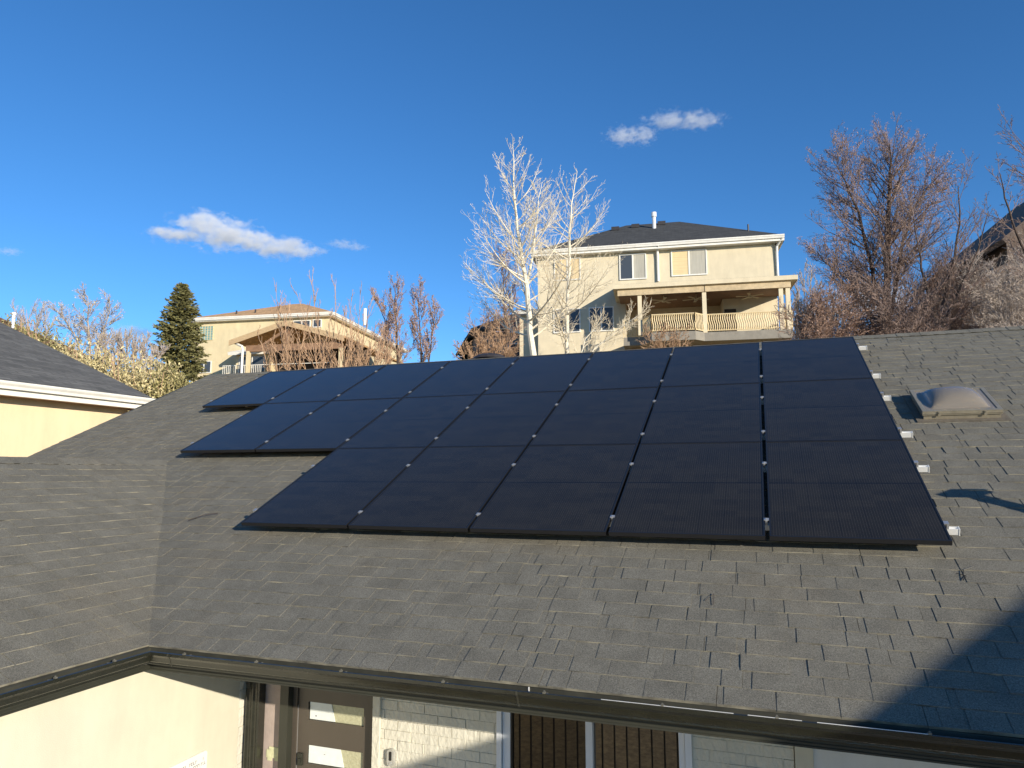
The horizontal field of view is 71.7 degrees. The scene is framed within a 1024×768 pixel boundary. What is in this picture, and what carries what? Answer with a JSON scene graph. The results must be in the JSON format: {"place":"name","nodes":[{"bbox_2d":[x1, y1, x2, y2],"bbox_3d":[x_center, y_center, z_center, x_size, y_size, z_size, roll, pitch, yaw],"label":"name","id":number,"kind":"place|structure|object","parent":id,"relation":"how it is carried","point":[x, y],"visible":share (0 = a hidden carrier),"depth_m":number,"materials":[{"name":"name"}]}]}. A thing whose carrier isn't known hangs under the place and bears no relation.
{"place":"outdoors","nodes":[
{"label":"outdoors","id":0,"kind":"place"},
{"bbox_2d":[0,322,154,456],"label":"neighbour house","id":1,"kind":"structure","parent":0,"point":[49,396],"depth_m":14.22,"materials":[{"name":"grey"}]},
{"bbox_2d":[0,0,1023,381],"label":"sky","id":2,"kind":"structure","parent":0,"point":[222,149],"materials":[{"name":"blue"}]},
{"bbox_3d":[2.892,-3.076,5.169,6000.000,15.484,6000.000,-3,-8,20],"label":"ground","id":3,"kind":"structure","parent":0,"visible":0},
{"bbox_2d":[1,313,43,342],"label":"leafy shrub","id":4,"kind":"object","parent":3,"relation":"on","point":[9,323],"visible":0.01,"depth_m":28.05,"materials":[{"name":"beige plant"}]},
{"bbox_2d":[9,298,58,339],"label":"bare shrub","id":5,"kind":"object","parent":3,"relation":"on","point":[38,320],"visible":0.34,"depth_m":44.02,"materials":[{"name":"beige plant"}]},
{"bbox_2d":[0,312,87,358],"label":"brown roof house","id":6,"kind":"structure","parent":3,"relation":"on","point":[14,316],"depth_m":36.02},
{"bbox_2d":[11,310,79,354],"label":"leafy shrub","id":7,"kind":"object","parent":3,"relation":"on","point":[38,334],"visible":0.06,"depth_m":26.77,"materials":[{"name":"beige plant"}]},
{"bbox_2d":[32,319,102,367],"bbox_3d":[-17.008,-0.086,26.758,3.646,4.204,3.411,-3,-8,20],"label":"leafy shrub","id":8,"kind":"object","parent":3,"relation":"on","point":[67,349],"visible":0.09,"depth_m":26.66,"materials":[{"name":"yellow plant"}]},
{"bbox_2d":[39,281,123,361],"bbox_3d":[-18.119,-2.471,29.949,3.299,3.573,1.618,0,-7,-3],"label":"bare tree","id":9,"kind":"object","parent":3,"relation":"on","point":[88,330],"visible":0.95,"depth_m":29.95,"materials":[{"name":"brown plant"}]},
{"bbox_2d":[66,338,135,375],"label":"leafy shrub","id":10,"kind":"object","parent":3,"relation":"on","point":[96,366],"visible":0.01,"depth_m":25.51,"materials":[{"name":"yellow plant"}]},
{"bbox_2d":[93,327,133,375],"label":"bare shrub","id":11,"kind":"object","parent":3,"relation":"on","point":[119,343],"visible":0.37,"depth_m":39.96,"materials":[{"name":"brown plant"}]},
{"bbox_2d":[83,340,160,384],"bbox_3d":[-14.331,0.459,25.793,3.704,4.025,3.561,-3,-8,20],"label":"leafy shrub","id":12,"kind":"object","parent":3,"relation":"on","point":[108,362],"visible":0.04,"depth_m":25.57,"materials":[{"name":"yellow plant"}]},
{"bbox_2d":[111,327,152,370],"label":"bare shrub","id":13,"kind":"object","parent":3,"relation":"on","point":[127,340],"visible":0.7,"depth_m":39.94,"materials":[{"name":"brown plant"}]},
{"bbox_2d":[104,348,184,411],"bbox_3d":[-12.946,0.572,24.750,3.219,3.606,3.338,-3,-8,20],"label":"leafy shrub","id":14,"kind":"object","parent":3,"relation":"on","point":[126,378],"visible":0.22,"depth_m":24.43,"materials":[{"name":"yellow plant"}]},
{"bbox_2d":[130,339,171,370],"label":"bare shrub","id":15,"kind":"object","parent":3,"relation":"on","point":[156,351],"visible":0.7,"depth_m":39.97,"materials":[{"name":"brown plant"}]},
{"bbox_2d":[133,363,194,398],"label":"leafy shrub","id":16,"kind":"object","parent":3,"relation":"on","point":[175,380],"visible":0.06,"depth_m":24.54,"materials":[{"name":"green plant"}]},
{"bbox_2d":[141,282,211,386],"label":"spruce tree","id":17,"kind":"object","parent":3,"relation":"on","point":[182,328],"visible":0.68,"depth_m":49.08,"materials":[{"name":"green plant"}]},
{"bbox_2d":[191,304,408,382],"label":"hillside house","id":18,"kind":"structure","parent":3,"relation":"on","point":[231,346],"depth_m":60.15,"materials":[{"name":"paint"}]},
{"bbox_2d":[199,361,211,372],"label":"window","id":19,"kind":"structure","parent":18,"relation":"in","point":[208,365],"depth_m":61.19,"materials":[{"name":"white paint"}]},
{"bbox_2d":[199,326,213,340],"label":"window","id":20,"kind":"structure","parent":18,"relation":"in","point":[208,331],"depth_m":61.59,"materials":[{"name":"glass"}]},
{"bbox_2d":[238,355,265,372],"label":"window","id":21,"kind":"structure","parent":18,"relation":"in","point":[255,360],"depth_m":58.83,"materials":[{"name":"white paint"}]},
{"bbox_2d":[293,320,310,325],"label":"window","id":22,"kind":"structure","parent":18,"relation":"in","point":[297,321],"depth_m":60.01,"materials":[{"name":"white paint"}]},
{"bbox_2d":[312,319,321,327],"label":"window","id":23,"kind":"structure","parent":18,"relation":"in","point":[320,320],"depth_m":59.76,"materials":[{"name":"white paint"}]},
{"bbox_2d":[257,266,405,371],"bbox_3d":[-6.133,-1.979,24.162,5.046,4.231,2.358,0,-7,-3],"label":"bare shrub","id":24,"kind":"object","parent":3,"relation":"on","point":[322,357],"visible":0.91,"depth_m":23.96,"materials":[{"name":"brown plant"}]},
{"bbox_2d":[370,274,443,363],"bbox_3d":[-4.483,-2.555,30.081,3.287,4.571,1.511,1,-7,-5],"label":"columnar tree","id":25,"kind":"object","parent":3,"relation":"on","point":[427,349],"visible":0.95,"depth_m":29.94,"materials":[{"name":"brown plant"}]},
{"bbox_2d":[458,337,472,359],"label":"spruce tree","id":26,"kind":"object","parent":3,"relation":"on","point":[466,354],"visible":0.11,"depth_m":59.58,"materials":[{"name":"plant"}]},
{"bbox_2d":[451,337,501,359],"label":"bare bush","id":27,"kind":"object","parent":3,"relation":"on","point":[482,344],"visible":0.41,"depth_m":26.99,"materials":[{"name":"brown plant"}]},
{"bbox_2d":[462,304,524,357],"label":"bare bush","id":28,"kind":"object","parent":3,"relation":"on","point":[507,350],"visible":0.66,"depth_m":26.89,"materials":[{"name":"brown plant"}]},
{"bbox_2d":[455,313,533,356],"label":"bush","id":29,"kind":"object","parent":3,"relation":"on","point":[469,336],"depth_m":56.47,"materials":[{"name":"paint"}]},
{"bbox_2d":[508,343,519,356],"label":"window","id":30,"kind":"structure","parent":29,"relation":"in","point":[518,353],"depth_m":56.41,"materials":[{"name":"white glass"}]},
{"bbox_2d":[476,241,526,351],"bbox_3d":[-0.504,-4.025,36.151,2.421,6.427,2.880,-3,-8,20],"label":"bare tree","id":31,"kind":"object","parent":3,"relation":"on","point":[508,295],"visible":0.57,"depth_m":35.91,"materials":[{"name":"brown plant"}]},
{"bbox_2d":[0,326,1023,767],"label":"house","id":32,"kind":"structure","parent":3,"relation":"on","point":[144,622],"depth_m":5.07,"materials":[{"name":"grey"}]},
{"bbox_2d":[170,750,206,767],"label":"wall sign","id":33,"kind":"object","parent":32,"relation":"attached to","point":[198,760],"visible":1,"depth_m":5.73,"materials":[{"name":"white paint"}]},
{"bbox_2d":[296,688,370,767],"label":"door","id":34,"kind":"structure","parent":32,"relation":"in","point":[333,728],"depth_m":6.07,"materials":[{"name":"brown paint"}]},
{"bbox_2d":[387,748,395,766],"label":"doorbell","id":35,"kind":"object","parent":32,"relation":"attached to","point":[391,755],"visible":1,"depth_m":5.76,"materials":[{"name":"plastic"}]},
{"bbox_2d":[209,370,880,406],"bbox_3d":[-0.274,0.119,9.509,9.355,0.130,0.169,-3,-8,20],"label":"mounting rail","id":36,"kind":"object","parent":32,"relation":"attached to","point":[878,375],"visible":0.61,"depth_m":8.29,"materials":[{"name":"metal"}]},
{"bbox_2d":[202,368,325,407],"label":"solar panel","id":37,"kind":"object","parent":36,"relation":"attached to","point":[263,389],"visible":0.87,"depth_m":11.27,"materials":[{"name":"black glass"}]},
{"bbox_2d":[331,361,449,400],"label":"solar panel","id":38,"kind":"object","parent":36,"relation":"attached to","point":[395,381],"visible":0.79,"depth_m":10.53,"materials":[{"name":"black glass"}]},
{"bbox_2d":[404,357,518,397],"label":"solar panel","id":39,"kind":"object","parent":36,"relation":"attached to","point":[468,377],"visible":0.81,"depth_m":10.15,"materials":[{"name":"black glass"}]},
{"bbox_2d":[483,352,592,393],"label":"solar panel","id":40,"kind":"object","parent":36,"relation":"attached to","point":[547,373],"visible":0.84,"depth_m":9.75,"materials":[{"name":"black glass"}]},
{"bbox_2d":[568,347,672,390],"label":"solar panel","id":41,"kind":"object","parent":36,"relation":"attached to","point":[641,368],"visible":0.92,"depth_m":9.36,"materials":[{"name":"black glass"}]},
{"bbox_2d":[661,342,759,386],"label":"solar panel","id":42,"kind":"object","parent":36,"relation":"attached to","point":[716,364],"visible":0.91,"depth_m":8.97,"materials":[{"name":"black glass"}]},
{"bbox_2d":[761,337,872,381],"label":"solar panel","id":43,"kind":"object","parent":36,"relation":"attached to","point":[817,359],"visible":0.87,"depth_m":8.58,"materials":[{"name":"black glass"}]},
{"bbox_2d":[190,427,912,444],"bbox_3d":[-0.242,0.638,7.792,8.213,0.130,0.169,-3,-8,20],"label":"mounting rail","id":44,"kind":"object","parent":32,"relation":"attached to","point":[905,434],"visible":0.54,"depth_m":6.40,"materials":[{"name":"metal"}]},
{"bbox_2d":[180,401,329,452],"bbox_3d":[-3.375,0.553,9.472,1.130,0.035,1.705,-3,18,20],"label":"solar panel","id":45,"kind":"object","parent":44,"relation":"attached to","point":[254,429],"visible":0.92,"depth_m":9.33,"materials":[{"name":"black glass"}]},
{"bbox_2d":[255,398,401,451],"bbox_3d":[-2.289,0.503,9.085,1.130,0.035,1.705,-3,18,20],"label":"solar panel","id":46,"kind":"object","parent":44,"relation":"attached to","point":[331,425],"visible":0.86,"depth_m":8.94,"materials":[{"name":"black glass"}]},
{"bbox_2d":[338,394,480,447],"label":"solar panel","id":47,"kind":"object","parent":44,"relation":"attached to","point":[414,422],"visible":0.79,"depth_m":8.59,"materials":[{"name":"black glass"}]},
{"bbox_2d":[529,387,658,445],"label":"solar panel","id":48,"kind":"object","parent":44,"relation":"attached to","point":[601,416],"visible":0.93,"depth_m":7.81,"materials":[{"name":"black glass"}]},
{"bbox_2d":[640,383,761,443],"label":"solar panel","id":49,"kind":"object","parent":44,"relation":"attached to","point":[708,413],"visible":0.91,"depth_m":7.42,"materials":[{"name":"black glass"}]},
{"bbox_2d":[763,378,902,441],"bbox_3d":[3.146,0.247,7.147,1.130,0.035,1.705,-3,18,20],"label":"solar panel","id":50,"kind":"object","parent":44,"relation":"attached to","point":[834,409],"visible":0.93,"depth_m":7.02,"materials":[{"name":"black glass"}]},
{"bbox_2d":[255,343,866,378],"bbox_3d":[0.076,-0.245,10.522,9.367,0.130,0.169,-3,-8,20],"label":"mounting rail","id":51,"kind":"object","parent":32,"relation":"attached to","point":[859,347],"visible":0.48,"depth_m":9.30,"materials":[{"name":"metal"}]},
{"bbox_2d":[266,365,385,402],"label":"solar panel","id":52,"kind":"object","parent":51,"relation":"attached to","point":[328,384],"visible":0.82,"depth_m":10.93,"materials":[{"name":"black glass"}]},
{"bbox_2d":[239,392,890,416],"bbox_3d":[0.041,0.328,8.664,8.189,0.130,0.169,-3,-8,20],"label":"mounting rail","id":53,"kind":"object","parent":32,"relation":"attached to","point":[887,398],"visible":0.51,"depth_m":7.64,"materials":[{"name":"metal"}]},
{"bbox_2d":[429,391,565,446],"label":"solar panel","id":54,"kind":"object","parent":53,"relation":"attached to","point":[506,419],"visible":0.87,"depth_m":8.20,"materials":[{"name":"black glass"}]},
{"bbox_2d":[496,711,692,767],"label":"window","id":55,"kind":"structure","parent":32,"relation":"in","point":[522,740],"depth_m":5.33,"materials":[{"name":"brown glass"}]},
{"bbox_2d":[253,508,959,535],"bbox_3d":[0.310,1.139,5.871,5.881,0.130,0.169,-3,-8,20],"label":"mounting rail","id":56,"kind":"object","parent":32,"relation":"attached to","point":[953,530],"visible":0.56,"depth_m":4.87,"materials":[{"name":"metal"}]},
{"bbox_2d":[241,447,425,528],"bbox_3d":[-1.725,1.002,7.160,1.130,0.036,1.705,-3,18,20],"label":"solar panel","id":57,"kind":"object","parent":56,"relation":"attached to","point":[339,487],"visible":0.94,"depth_m":7.00,"materials":[{"name":"black glass"}]},
{"bbox_2d":[348,445,526,531],"bbox_3d":[-0.639,0.951,6.773,1.130,0.036,1.705,-3,18,20],"label":"solar panel","id":58,"kind":"object","parent":56,"relation":"attached to","point":[451,488],"visible":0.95,"depth_m":6.60,"materials":[{"name":"black glass"}]},
{"bbox_2d":[470,444,637,535],"bbox_3d":[0.447,0.901,6.386,1.130,0.035,1.705,-3,18,20],"label":"solar panel","id":59,"kind":"object","parent":56,"relation":"attached to","point":[562,489],"visible":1,"depth_m":6.21,"materials":[{"name":"black glass"}]},
{"bbox_2d":[609,442,764,539],"bbox_3d":[1.532,0.850,5.999,1.130,0.035,1.705,-3,18,20],"label":"solar panel","id":60,"kind":"object","parent":56,"relation":"attached to","point":[709,490],"visible":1,"depth_m":5.82,"materials":[{"name":"black glass"}]},
{"bbox_2d":[766,439,951,545],"bbox_3d":[2.624,0.798,5.610,1.130,0.035,1.705,-3,18,20],"label":"solar panel","id":61,"kind":"object","parent":56,"relation":"attached to","point":[859,491],"visible":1,"depth_m":5.41,"materials":[{"name":"black glass"}]},
{"bbox_2d":[311,460,929,472],"bbox_3d":[0.618,0.819,6.761,5.893,0.130,0.169,-3,-8,20],"label":"mounting rail","id":62,"kind":"object","parent":32,"relation":"attached to","point":[923,468],"visible":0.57,"depth_m":5.75,"materials":[{"name":"metal"}]},
{"bbox_2d":[902,386,1010,422],"bbox_3d":[4.348,0.207,6.983,0.758,0.385,0.696,-3,-8,20],"label":"skylight","id":63,"kind":"object","parent":32,"relation":"on","point":[956,404],"visible":1,"depth_m":6.77,"materials":[{"name":"grey plastic"}]},
{"bbox_2d":[460,134,593,355],"bbox_3d":[0.616,-5.635,29.521,5.745,9.762,8.464,0,-7,-2],"label":"aspen tree","id":64,"kind":"object","parent":3,"relation":"on","point":[527,291],"visible":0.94,"depth_m":29.84,"materials":[{"name":"white plant"}]},
{"bbox_2d":[513,162,626,353],"bbox_3d":[2.291,-5.352,31.282,4.693,9.170,6.309,1,-7,-11],"label":"aspen tree","id":65,"kind":"object","parent":3,"relation":"on","point":[566,320],"visible":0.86,"depth_m":31.18,"materials":[{"name":"white plant"}]},
{"bbox_2d":[569,296,653,352],"bbox_3d":[4.324,-2.187,30.464,3.564,3.006,1.850,-5,-9,35],"label":"aspen sapling","id":66,"kind":"object","parent":3,"relation":"on","point":[589,341],"visible":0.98,"depth_m":30.27,"materials":[{"name":"white plant"}]},
{"bbox_2d":[512,212,797,355],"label":"hilltop house","id":67,"kind":"structure","parent":3,"relation":"on","point":[715,285],"depth_m":41.78,"materials":[{"name":"paint"}]},
{"bbox_2d":[553,308,580,332],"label":"window","id":68,"kind":"structure","parent":67,"relation":"in","point":[577,328],"depth_m":42.76,"materials":[{"name":"white paint"}]},
{"bbox_2d":[554,257,580,280],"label":"window","id":69,"kind":"structure","parent":67,"relation":"in","point":[563,259],"depth_m":43.18,"materials":[{"name":"white paint"}]},
{"bbox_2d":[589,306,613,331],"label":"window","id":70,"kind":"structure","parent":67,"relation":"in","point":[608,309],"depth_m":42.41,"materials":[{"name":"glass"}]},
{"bbox_2d":[619,253,646,279],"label":"window","id":71,"kind":"structure","parent":67,"relation":"in","point":[632,266],"depth_m":42.42,"materials":[{"name":"white glass"}]},
{"bbox_2d":[655,319,676,331],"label":"window","id":72,"kind":"structure","parent":67,"relation":"in","point":[657,319],"depth_m":43.58,"materials":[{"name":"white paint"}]},
{"bbox_2d":[678,318,698,330],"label":"window","id":73,"kind":"structure","parent":67,"relation":"in","point":[679,318],"depth_m":43.33,"materials":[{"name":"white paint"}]},
{"bbox_2d":[671,249,707,276],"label":"window","id":74,"kind":"structure","parent":67,"relation":"in","point":[693,262],"depth_m":41.76,"materials":[{"name":"beige glass"}]},
{"bbox_2d":[724,309,736,330],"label":"dark doorway","id":75,"kind":"structure","parent":67,"relation":"in","point":[725,310],"depth_m":40.88,"materials":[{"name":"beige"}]},
{"bbox_2d":[635,320,693,348],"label":"bare bush","id":76,"kind":"object","parent":3,"relation":"on","point":[657,336],"visible":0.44,"depth_m":26.95,"materials":[{"name":"brown plant"}]},
{"bbox_2d":[784,289,807,339],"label":"bare tree","id":77,"kind":"object","parent":3,"relation":"on","point":[796,313],"visible":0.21,"depth_m":45.93,"materials":[{"name":"brown plant"}]},
{"bbox_2d":[791,259,822,338],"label":"bare tree","id":78,"kind":"object","parent":3,"relation":"on","point":[801,280],"visible":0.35,"depth_m":45.96,"materials":[{"name":"brown plant"}]},
{"bbox_2d":[770,270,873,340],"bbox_3d":[9.757,-1.884,22.358,3.030,3.124,2.229,-3,-8,20],"label":"bare bush","id":79,"kind":"object","parent":3,"relation":"on","point":[817,312],"visible":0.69,"depth_m":22.23,"materials":[{"name":"brown plant"}]},
{"bbox_2d":[820,294,841,337],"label":"bare tree","id":80,"kind":"object","parent":3,"relation":"on","point":[832,311],"visible":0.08,"depth_m":45.95,"materials":[{"name":"brown plant"}]},
{"bbox_2d":[811,276,906,336],"bbox_3d":[11.586,-2.069,23.696,2.700,3.464,2.925,6,-10,-41],"label":"bare bush","id":81,"kind":"object","parent":3,"relation":"on","point":[862,326],"visible":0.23,"depth_m":23.57,"materials":[{"name":"brown plant"}]},
{"bbox_2d":[845,287,907,334],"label":"bare bush","id":82,"kind":"object","parent":3,"relation":"on","point":[868,318],"visible":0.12,"depth_m":23.82,"materials":[{"name":"brown plant"}]},
{"bbox_2d":[796,112,966,334],"bbox_3d":[13.861,-5.641,26.137,5.098,8.682,5.059,-7,-10,42],"label":"russet tree","id":83,"kind":"object","parent":3,"relation":"on","point":[887,234],"visible":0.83,"depth_m":25.77,"materials":[{"name":"brown plant"}]},
{"bbox_2d":[845,260,961,335],"bbox_3d":[12.406,-2.230,22.343,3.401,3.806,2.641,-3,-8,20],"label":"bare bush","id":84,"kind":"object","parent":3,"relation":"on","point":[904,325],"visible":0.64,"depth_m":22.30,"materials":[{"name":"brown plant"}]},
{"bbox_2d":[892,242,994,331],"bbox_3d":[14.833,-2.593,24.725,3.446,4.431,2.996,2,-8,-18],"label":"bare bush","id":85,"kind":"object","parent":3,"relation":"on","point":[953,312],"visible":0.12,"depth_m":24.54,"materials":[{"name":"brown plant"}]},
{"bbox_2d":[884,150,1009,330],"bbox_3d":[14.633,-4.471,24.230,3.402,7.242,3.309,5,-9,-33],"label":"bare tree","id":86,"kind":"object","parent":3,"relation":"on","point":[951,271],"visible":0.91,"depth_m":23.95,"materials":[{"name":"brown plant"}]},
{"bbox_2d":[890,202,1023,332],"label":"brown gable house","id":87,"kind":"structure","parent":3,"relation":"on","point":[1017,212],"depth_m":34.72,"materials":[{"name":"brown"}]},
{"bbox_2d":[924,245,1023,330],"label":"bare bush","id":88,"kind":"object","parent":3,"relation":"on","point":[962,274],"visible":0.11,"depth_m":24.63,"materials":[{"name":"brown plant"}]},
{"bbox_2d":[955,279,1023,327],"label":"bare bush","id":89,"kind":"object","parent":3,"relation":"on","point":[984,309],"visible":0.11,"depth_m":24.47,"materials":[{"name":"brown plant"}]},
{"bbox_2d":[960,217,1023,328],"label":"bare bush","id":90,"kind":"object","parent":3,"relation":"on","point":[1013,314],"visible":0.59,"depth_m":22.77,"materials":[{"name":"brown plant"}]},
{"bbox_2d":[977,104,1023,289],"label":"bare tree","id":91,"kind":"object","parent":3,"relation":"on","point":[1019,242],"visible":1,"depth_m":20.03,"materials":[{"name":"brown plant"}]}
]}

